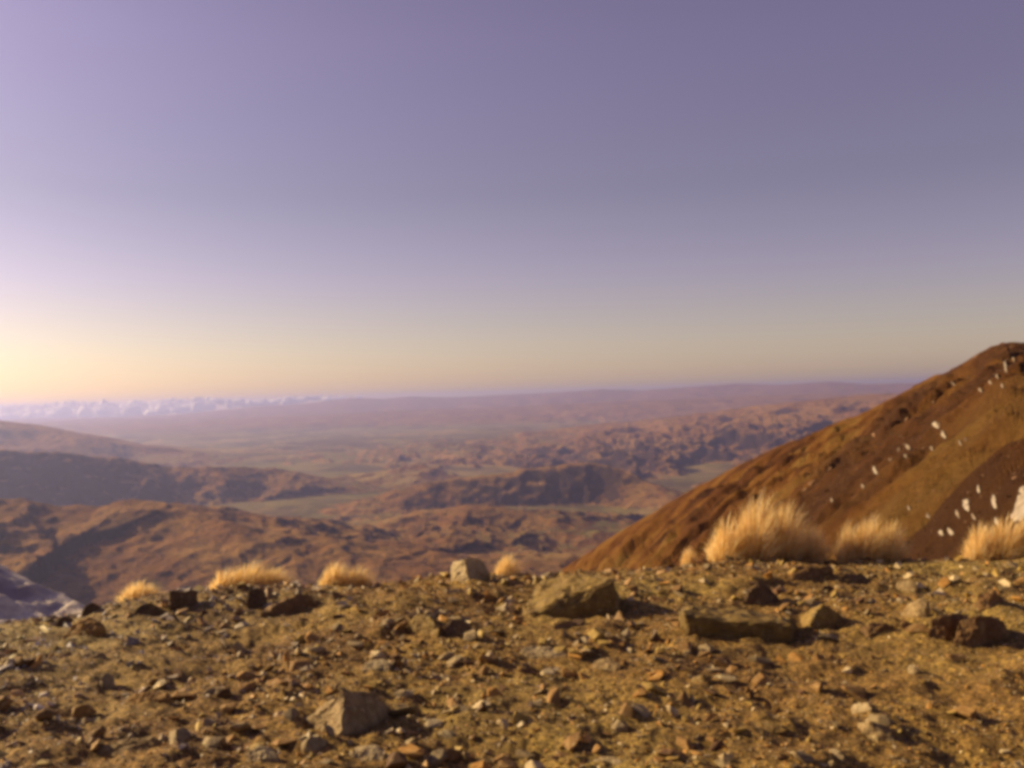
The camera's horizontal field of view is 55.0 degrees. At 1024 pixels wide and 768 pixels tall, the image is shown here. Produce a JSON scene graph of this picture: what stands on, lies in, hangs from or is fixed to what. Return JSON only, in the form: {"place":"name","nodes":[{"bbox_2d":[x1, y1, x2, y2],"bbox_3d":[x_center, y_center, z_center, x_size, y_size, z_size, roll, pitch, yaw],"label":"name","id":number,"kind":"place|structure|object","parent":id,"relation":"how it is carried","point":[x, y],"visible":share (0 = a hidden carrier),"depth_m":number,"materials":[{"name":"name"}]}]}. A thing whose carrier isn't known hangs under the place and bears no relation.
{"place":"outdoors","nodes":[
{"label":"outdoors","id":0,"kind":"place"},
{"bbox_2d":[0,564,84,623],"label":"snowy slope","id":1,"kind":"structure","parent":0,"point":[21,597],"depth_m":27.85,"materials":[{"name":"snow"}]},
{"bbox_2d":[0,396,361,419],"bbox_3d":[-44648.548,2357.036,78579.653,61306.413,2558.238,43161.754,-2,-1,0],"label":"cloud","id":2,"kind":"structure","parent":0,"point":[103,408],"depth_m":84823.47,"materials":[{"name":"white"}]},
{"bbox_2d":[0,382,918,605],"bbox_3d":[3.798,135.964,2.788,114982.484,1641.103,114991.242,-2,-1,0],"label":"valley terrain","id":3,"kind":"structure","parent":0,"point":[100,511],"depth_m":9074.54,"materials":[{"name":"soil"}]},
{"bbox_2d":[0,554,1023,767],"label":"ground","id":4,"kind":"structure","parent":0,"point":[967,739],"depth_m":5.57,"materials":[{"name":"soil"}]},
{"bbox_2d":[32,663,52,672],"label":"rock","id":5,"kind":"object","parent":4,"relation":"on","point":[43,667],"visible":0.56,"depth_m":5.99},
{"bbox_2d":[34,707,57,720],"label":"stone","id":6,"kind":"object","parent":4,"relation":"on","point":[45,713],"visible":0.8,"depth_m":5.00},
{"bbox_2d":[72,704,96,719],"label":"stone","id":7,"kind":"object","parent":4,"relation":"on","point":[83,711],"visible":0.88,"depth_m":5.19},
{"bbox_2d":[63,617,106,638],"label":"rock","id":8,"kind":"object","parent":4,"relation":"on","point":[90,626],"visible":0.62,"depth_m":7.03,"materials":[{"name":"stone"}]},
{"bbox_2d":[66,649,105,658],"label":"rock","id":9,"kind":"object","parent":4,"relation":"on","point":[88,653],"visible":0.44,"depth_m":6.22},
{"bbox_2d":[81,603,100,616],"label":"rock","id":10,"kind":"object","parent":4,"relation":"on","point":[89,608],"visible":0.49,"depth_m":7.82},
{"bbox_2d":[85,725,106,739],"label":"stone","id":11,"kind":"object","parent":4,"relation":"on","point":[101,730],"visible":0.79,"depth_m":4.74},
{"bbox_2d":[99,673,115,689],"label":"rock","id":12,"kind":"object","parent":4,"relation":"on","point":[107,681],"visible":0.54,"depth_m":5.74,"materials":[{"name":"stone"}]},
{"bbox_2d":[98,736,162,757],"bbox_3d":[-1.783,1.729,4.612,0.296,0.134,0.214,-2,-1,31],"label":"rock","id":13,"kind":"object","parent":4,"relation":"on","point":[115,749],"visible":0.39,"depth_m":4.61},
{"bbox_2d":[112,579,170,601],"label":"grass tussock","id":14,"kind":"object","parent":4,"relation":"on","point":[132,592],"depth_m":8.57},
{"bbox_2d":[124,692,171,703],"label":"rock","id":15,"kind":"object","parent":4,"relation":"on","point":[139,698],"visible":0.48,"depth_m":5.31,"materials":[{"name":"stone"}]},
{"bbox_2d":[134,602,163,615],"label":"rock","id":16,"kind":"object","parent":4,"relation":"on","point":[151,609],"visible":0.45,"depth_m":7.55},
{"bbox_2d":[169,727,190,744],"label":"stone","id":17,"kind":"object","parent":4,"relation":"on","point":[182,733],"visible":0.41,"depth_m":4.60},
{"bbox_2d":[172,738,189,750],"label":"stone","id":18,"kind":"object","parent":4,"relation":"on","point":[177,742],"visible":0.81,"depth_m":4.45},
{"bbox_2d":[168,590,197,610],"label":"rock","id":19,"kind":"object","parent":4,"relation":"on","point":[179,600],"visible":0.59,"depth_m":7.78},
{"bbox_2d":[171,691,195,700],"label":"stone","id":20,"kind":"object","parent":4,"relation":"on","point":[177,695],"visible":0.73,"depth_m":5.43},
{"bbox_2d":[176,756,191,767],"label":"stone","id":21,"kind":"object","parent":4,"relation":"on","point":[185,763],"visible":1,"depth_m":4.30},
{"bbox_2d":[202,736,225,748],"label":"stone","id":22,"kind":"object","parent":4,"relation":"on","point":[212,742],"visible":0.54,"depth_m":4.53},
{"bbox_2d":[214,688,230,697],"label":"stone","id":23,"kind":"object","parent":4,"relation":"on","point":[222,693],"visible":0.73,"depth_m":5.37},
{"bbox_2d":[205,565,244,589],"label":"grass tussock","id":24,"kind":"object","parent":4,"relation":"on","point":[227,581],"depth_m":9.08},
{"bbox_2d":[219,702,235,713],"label":"stone","id":25,"kind":"object","parent":4,"relation":"on","point":[227,708],"visible":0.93,"depth_m":5.17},
{"bbox_2d":[228,722,249,731],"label":"stone","id":26,"kind":"object","parent":4,"relation":"on","point":[241,727],"visible":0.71,"depth_m":4.71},
{"bbox_2d":[236,671,255,678],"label":"stone","id":27,"kind":"object","parent":4,"relation":"on","point":[246,674],"visible":0.94,"depth_m":5.78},
{"bbox_2d":[238,682,255,691],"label":"stone","id":28,"kind":"object","parent":4,"relation":"on","point":[246,686],"visible":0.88,"depth_m":5.64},
{"bbox_2d":[226,557,275,585],"bbox_3d":[-2.399,1.784,9.165,0.615,0.346,0.615,-1,-1,-19],"label":"grass tussock","id":29,"kind":"object","parent":4,"relation":"on","point":[247,576],"depth_m":9.12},
{"bbox_2d":[246,588,266,608],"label":"rock","id":30,"kind":"object","parent":4,"relation":"on","point":[257,598],"visible":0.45,"depth_m":7.80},
{"bbox_2d":[245,745,279,763],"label":"rock","id":31,"kind":"object","parent":4,"relation":"on","point":[260,753],"visible":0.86,"depth_m":4.35,"materials":[{"name":"stone"}]},
{"bbox_2d":[252,565,298,586],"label":"grass tussock","id":32,"kind":"object","parent":4,"relation":"on","point":[277,578],"depth_m":9.11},
{"bbox_2d":[267,678,288,685],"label":"stone","id":33,"kind":"object","parent":4,"relation":"on","point":[280,681],"visible":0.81,"depth_m":5.52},
{"bbox_2d":[271,738,297,745],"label":"stone","id":34,"kind":"object","parent":4,"relation":"on","point":[283,741],"visible":0.98,"depth_m":4.49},
{"bbox_2d":[259,594,319,617],"bbox_3d":[-1.699,1.748,7.639,0.438,0.204,0.460,-2,-1,0],"label":"rock","id":35,"kind":"object","parent":4,"relation":"on","point":[295,603],"visible":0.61,"depth_m":7.63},
{"bbox_2d":[282,707,299,720],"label":"stone","id":36,"kind":"object","parent":4,"relation":"on","point":[291,714],"visible":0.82,"depth_m":4.90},
{"bbox_2d":[289,660,309,671],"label":"stone","id":37,"kind":"object","parent":4,"relation":"on","point":[295,665],"visible":0.74,"depth_m":6.00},
{"bbox_2d":[301,736,327,753],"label":"stone","id":38,"kind":"object","parent":4,"relation":"on","point":[313,744],"visible":0.84,"depth_m":4.45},
{"bbox_2d":[311,558,358,585],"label":"grass tussock","id":39,"kind":"object","parent":4,"relation":"on","point":[332,576],"depth_m":9.10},
{"bbox_2d":[304,691,392,735],"bbox_3d":[-0.825,1.643,4.964,0.499,0.286,0.646,-2,-1,0],"label":"rock","id":40,"kind":"object","parent":4,"relation":"on","point":[348,712],"visible":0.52,"depth_m":4.81,"materials":[{"name":"stone"}]},
{"bbox_2d":[341,566,379,587],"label":"grass tussock","id":41,"kind":"object","parent":4,"relation":"on","point":[362,579],"depth_m":9.09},
{"bbox_2d":[349,745,386,760],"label":"rock","id":42,"kind":"object","parent":4,"relation":"on","point":[370,752],"visible":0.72,"depth_m":4.35,"materials":[{"name":"stone"}]},
{"bbox_2d":[362,659,391,673],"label":"rock","id":43,"kind":"object","parent":4,"relation":"on","point":[384,665],"visible":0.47,"depth_m":5.79,"materials":[{"name":"stone"}]},
{"bbox_2d":[370,651,387,659],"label":"stone","id":44,"kind":"object","parent":4,"relation":"on","point":[376,655],"visible":0.56,"depth_m":6.11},
{"bbox_2d":[386,751,407,767],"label":"stone","id":45,"kind":"object","parent":4,"relation":"on","point":[396,759],"visible":1,"depth_m":4.26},
{"bbox_2d":[388,706,412,716],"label":"stone","id":46,"kind":"object","parent":4,"relation":"on","point":[400,711],"visible":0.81,"depth_m":5.02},
{"bbox_2d":[393,689,413,697],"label":"stone","id":47,"kind":"object","parent":4,"relation":"on","point":[404,692],"visible":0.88,"depth_m":5.35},
{"bbox_2d":[397,743,424,757],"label":"stone","id":48,"kind":"object","parent":4,"relation":"on","point":[409,750],"visible":0.94,"depth_m":4.36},
{"bbox_2d":[410,615,438,636],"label":"rock","id":49,"kind":"object","parent":4,"relation":"on","point":[423,624],"visible":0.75,"depth_m":6.53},
{"bbox_2d":[424,718,443,729],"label":"stone","id":50,"kind":"object","parent":4,"relation":"on","point":[430,724],"visible":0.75,"depth_m":4.84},
{"bbox_2d":[428,749,447,767],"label":"stone","id":51,"kind":"object","parent":4,"relation":"on","point":[437,757],"visible":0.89,"depth_m":4.37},
{"bbox_2d":[445,748,461,762],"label":"rock","id":52,"kind":"object","parent":4,"relation":"on","point":[453,755],"visible":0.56,"depth_m":4.46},
{"bbox_2d":[444,619,471,636],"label":"rock","id":53,"kind":"object","parent":4,"relation":"on","point":[453,626],"visible":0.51,"depth_m":6.54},
{"bbox_2d":[450,558,488,582],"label":"rock","id":54,"kind":"object","parent":4,"relation":"on","point":[464,570],"visible":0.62,"depth_m":8.53,"materials":[{"name":"stone"}]},
{"bbox_2d":[464,629,477,640],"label":"stone","id":55,"kind":"object","parent":4,"relation":"on","point":[470,635],"visible":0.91,"depth_m":6.32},
{"bbox_2d":[487,687,502,697],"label":"stone","id":56,"kind":"object","parent":4,"relation":"on","point":[493,691],"visible":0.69,"depth_m":5.24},
{"bbox_2d":[498,760,519,767],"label":"stone","id":57,"kind":"object","parent":4,"relation":"on","point":[507,764],"visible":1,"depth_m":4.22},
{"bbox_2d":[493,555,526,576],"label":"grass tussock","id":58,"kind":"object","parent":4,"relation":"on","point":[509,569],"depth_m":9.38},
{"bbox_2d":[513,711,529,724],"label":"stone","id":59,"kind":"object","parent":4,"relation":"on","point":[518,717],"visible":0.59,"depth_m":4.76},
{"bbox_2d":[515,749,535,757],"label":"stone","id":60,"kind":"object","parent":4,"relation":"on","point":[520,753],"visible":0.99,"depth_m":4.45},
{"bbox_2d":[525,760,544,767],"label":"stone","id":61,"kind":"object","parent":4,"relation":"on","point":[532,764],"visible":1,"depth_m":4.22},
{"bbox_2d":[520,646,566,658],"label":"rock","id":62,"kind":"object","parent":4,"relation":"on","point":[533,652],"visible":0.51,"depth_m":6.09,"materials":[{"name":"stone"}]},
{"bbox_2d":[547,687,559,703],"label":"stone","id":63,"kind":"object","parent":4,"relation":"on","point":[553,696],"visible":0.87,"depth_m":5.09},
{"bbox_2d":[553,621,575,629],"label":"rock","id":64,"kind":"object","parent":4,"relation":"on","point":[564,625],"visible":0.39,"depth_m":6.74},
{"bbox_2d":[562,731,579,752],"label":"stone","id":65,"kind":"object","parent":4,"relation":"on","point":[570,742],"visible":1,"depth_m":4.42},
{"bbox_2d":[521,575,622,618],"bbox_3d":[0.457,1.627,7.449,0.748,0.365,0.692,-2,-1,12],"label":"rock","id":66,"kind":"object","parent":4,"relation":"on","point":[577,596],"visible":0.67,"depth_m":7.21,"materials":[{"name":"stone"}]},
{"bbox_2d":[587,627,605,640],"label":"stone","id":67,"kind":"object","parent":4,"relation":"on","point":[596,633],"visible":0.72,"depth_m":6.30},
{"bbox_2d":[592,657,620,670],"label":"rock","id":68,"kind":"object","parent":4,"relation":"on","point":[609,663],"visible":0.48,"depth_m":5.68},
{"bbox_2d":[595,756,622,764],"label":"rock","id":69,"kind":"object","parent":4,"relation":"on","point":[614,760],"visible":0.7,"depth_m":4.24,"materials":[{"name":"stone"}]},
{"bbox_2d":[611,719,627,733],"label":"stone","id":70,"kind":"object","parent":4,"relation":"on","point":[618,726],"visible":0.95,"depth_m":4.64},
{"bbox_2d":[619,702,635,717],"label":"stone","id":71,"kind":"object","parent":4,"relation":"on","point":[627,710],"visible":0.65,"depth_m":4.77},
{"bbox_2d":[632,703,651,717],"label":"stone","id":72,"kind":"object","parent":4,"relation":"on","point":[642,710],"visible":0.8,"depth_m":4.81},
{"bbox_2d":[640,682,665,693],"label":"stone","id":73,"kind":"object","parent":4,"relation":"on","point":[650,687],"visible":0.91,"depth_m":5.10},
{"bbox_2d":[646,670,664,681],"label":"stone","id":74,"kind":"object","parent":4,"relation":"on","point":[658,676],"visible":0.88,"depth_m":5.36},
{"bbox_2d":[676,640,691,653],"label":"stone","id":75,"kind":"object","parent":4,"relation":"on","point":[682,646],"visible":0.99,"depth_m":6.07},
{"bbox_2d":[676,736,694,750],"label":"stone","id":76,"kind":"object","parent":4,"relation":"on","point":[683,742],"visible":0.92,"depth_m":4.40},
{"bbox_2d":[677,690,693,706],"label":"stone","id":77,"kind":"object","parent":4,"relation":"on","point":[684,699],"visible":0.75,"depth_m":5.00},
{"bbox_2d":[679,547,702,565],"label":"grass tussock","id":78,"kind":"object","parent":4,"relation":"on","point":[687,558],"depth_m":9.58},
{"bbox_2d":[690,675,712,684],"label":"rock","id":79,"kind":"object","parent":4,"relation":"on","point":[703,678],"visible":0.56,"depth_m":5.38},
{"bbox_2d":[709,740,725,750],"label":"stone","id":80,"kind":"object","parent":4,"relation":"on","point":[717,745],"visible":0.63,"depth_m":4.37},
{"bbox_2d":[714,657,734,666],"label":"stone","id":81,"kind":"object","parent":4,"relation":"on","point":[723,661],"visible":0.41,"depth_m":5.83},
{"bbox_2d":[714,674,736,682],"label":"stone","id":82,"kind":"object","parent":4,"relation":"on","point":[728,678],"visible":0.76,"depth_m":5.40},
{"bbox_2d":[701,514,761,563],"bbox_3d":[2.180,1.518,9.639,0.775,0.575,0.769,-2,-1,10],"label":"grass tussock","id":83,"kind":"object","parent":4,"relation":"on","point":[722,544],"depth_m":9.58,"materials":[{"name":"plant"}]},
{"bbox_2d":[678,605,797,643],"bbox_3d":[1.523,1.618,6.604,0.829,0.276,0.584,-2,-1,0],"label":"rock","id":84,"kind":"object","parent":4,"relation":"on","point":[732,622],"visible":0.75,"depth_m":6.39,"materials":[{"name":"stone"}]},
{"bbox_2d":[747,656,771,663],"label":"stone","id":85,"kind":"object","parent":4,"relation":"on","point":[757,659],"visible":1,"depth_m":5.84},
{"bbox_2d":[751,672,770,685],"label":"stone","id":86,"kind":"object","parent":4,"relation":"on","point":[760,679],"visible":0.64,"depth_m":5.33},
{"bbox_2d":[743,581,779,604],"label":"rock","id":87,"kind":"object","parent":4,"relation":"on","point":[759,593],"visible":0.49,"depth_m":7.25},
{"bbox_2d":[731,485,801,561],"bbox_3d":[2.468,1.413,9.675,0.876,0.846,0.876,-2,-1,20],"label":"grass tussock","id":88,"kind":"object","parent":4,"relation":"on","point":[764,541],"depth_m":9.58,"materials":[{"name":"plant"}]},
{"bbox_2d":[753,720,786,735],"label":"stone","id":89,"kind":"object","parent":4,"relation":"on","point":[773,727],"visible":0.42,"depth_m":4.55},
{"bbox_2d":[769,496,818,561],"bbox_3d":[2.755,1.453,9.722,0.716,0.710,0.725,-1,-1,-45],"label":"grass tussock","id":90,"kind":"object","parent":4,"relation":"on","point":[799,540],"depth_m":9.63,"materials":[{"name":"plant"}]},
{"bbox_2d":[788,652,806,661],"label":"stone","id":91,"kind":"object","parent":4,"relation":"on","point":[794,657],"visible":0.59,"depth_m":5.95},
{"bbox_2d":[792,751,813,762],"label":"stone","id":92,"kind":"object","parent":4,"relation":"on","point":[801,757],"visible":0.98,"depth_m":4.10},
{"bbox_2d":[786,565,833,582],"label":"rock","id":93,"kind":"object","parent":4,"relation":"on","point":[810,572],"visible":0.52,"depth_m":8.10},
{"bbox_2d":[800,524,832,564],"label":"grass tussock","id":94,"kind":"object","parent":4,"relation":"on","point":[819,556],"depth_m":9.62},
{"bbox_2d":[799,604,844,630],"bbox_3d":[2.112,1.621,6.848,0.353,0.225,0.368,-1,-1,-17],"label":"rock","id":95,"kind":"object","parent":4,"relation":"on","point":[820,617],"visible":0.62,"depth_m":6.71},
{"bbox_2d":[817,633,838,641],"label":"stone","id":96,"kind":"object","parent":4,"relation":"on","point":[830,637],"visible":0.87,"depth_m":6.28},
{"bbox_2d":[831,519,865,564],"bbox_3d":[3.330,1.549,9.630,0.462,0.523,0.459,-2,-1,-2],"label":"grass tussock","id":97,"kind":"object","parent":4,"relation":"on","point":[845,554],"depth_m":9.58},
{"bbox_2d":[840,684,865,698],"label":"stone","id":98,"kind":"object","parent":4,"relation":"on","point":[856,691],"visible":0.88,"depth_m":5.16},
{"bbox_2d":[839,572,870,583],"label":"rock","id":99,"kind":"object","parent":4,"relation":"on","point":[859,578],"visible":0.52,"depth_m":8.02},
{"bbox_2d":[851,702,871,713],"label":"rock","id":100,"kind":"object","parent":4,"relation":"on","point":[857,708],"visible":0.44,"depth_m":4.76,"materials":[{"name":"stone"}]},
{"bbox_2d":[851,511,899,559],"bbox_3d":[3.537,1.489,9.597,0.584,0.535,0.584,-2,-1,8],"label":"grass tussock","id":101,"kind":"object","parent":4,"relation":"on","point":[870,541],"depth_m":9.53,"materials":[{"name":"plant"}]},
{"bbox_2d":[858,622,892,637],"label":"rock","id":102,"kind":"object","parent":4,"relation":"on","point":[871,629],"visible":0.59,"depth_m":6.46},
{"bbox_2d":[857,721,894,741],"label":"rock","id":103,"kind":"object","parent":4,"relation":"on","point":[874,731],"visible":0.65,"depth_m":4.46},
{"bbox_2d":[868,713,895,726],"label":"stone","id":104,"kind":"object","parent":4,"relation":"on","point":[883,720],"visible":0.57,"depth_m":4.59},
{"bbox_2d":[876,519,918,561],"bbox_3d":[3.713,1.521,9.555,0.475,0.484,0.481,-1,-1,-11],"label":"grass tussock","id":105,"kind":"object","parent":4,"relation":"on","point":[897,555],"depth_m":9.51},
{"bbox_2d":[895,580,918,593],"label":"rock","id":106,"kind":"object","parent":4,"relation":"on","point":[909,586],"visible":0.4,"depth_m":7.72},
{"bbox_2d":[903,598,929,616],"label":"rock","id":107,"kind":"object","parent":4,"relation":"on","point":[919,607],"visible":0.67,"depth_m":6.65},
{"bbox_2d":[905,624,929,631],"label":"stone","id":108,"kind":"object","parent":4,"relation":"on","point":[918,628],"visible":0.89,"depth_m":6.30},
{"bbox_2d":[928,613,963,640],"bbox_3d":[2.783,1.563,6.264,0.162,0.209,0.374,-2,-1,44],"label":"rock","id":109,"kind":"object","parent":4,"relation":"on","point":[944,627],"visible":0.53,"depth_m":6.20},
{"bbox_2d":[946,653,965,661],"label":"stone","id":110,"kind":"object","parent":4,"relation":"on","point":[956,657],"visible":0.99,"depth_m":5.71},
{"bbox_2d":[951,705,977,719],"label":"stone","id":111,"kind":"object","parent":4,"relation":"on","point":[965,712],"visible":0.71,"depth_m":4.72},
{"bbox_2d":[955,520,1001,560],"bbox_3d":[4.550,1.514,9.456,0.554,0.467,0.571,-2,-1,0],"label":"grass tussock","id":112,"kind":"object","parent":4,"relation":"on","point":[978,545],"depth_m":9.39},
{"bbox_2d":[952,615,1010,647],"bbox_3d":[2.950,1.552,6.140,0.542,0.262,0.242,-1,-1,-39],"label":"rock","id":113,"kind":"object","parent":4,"relation":"on","point":[978,630],"visible":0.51,"depth_m":6.05,"materials":[{"name":"stone"}]},
{"bbox_2d":[974,589,1010,611],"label":"rock","id":114,"kind":"object","parent":4,"relation":"on","point":[990,599],"visible":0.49,"depth_m":6.77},
{"bbox_2d":[987,512,1023,560],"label":"grass tussock","id":115,"kind":"object","parent":4,"relation":"on","point":[1007,542],"depth_m":9.33,"materials":[{"name":"plant"}]},
{"bbox_2d":[0,0,1023,417],"label":"sky","id":116,"kind":"structure","parent":0,"point":[252,200],"materials":[{"name":"purple"}]},
{"bbox_2d":[562,342,1023,571],"bbox_3d":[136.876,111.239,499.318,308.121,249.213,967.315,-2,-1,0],"label":"hillside","id":117,"kind":"structure","parent":0,"point":[669,532],"depth_m":248.66,"materials":[{"name":"soil"}]},
{"bbox_2d":[750,343,1023,558],"bbox_3d":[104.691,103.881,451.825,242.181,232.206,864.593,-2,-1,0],"label":"hillside rubble","id":118,"kind":"object","parent":117,"relation":"on","point":[898,449],"visible":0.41,"depth_m":246.68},
{"bbox_2d":[1010,486,1023,521],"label":"snow patch","id":119,"kind":"object","parent":117,"relation":"on","point":[1019,504],"visible":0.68,"depth_m":88.28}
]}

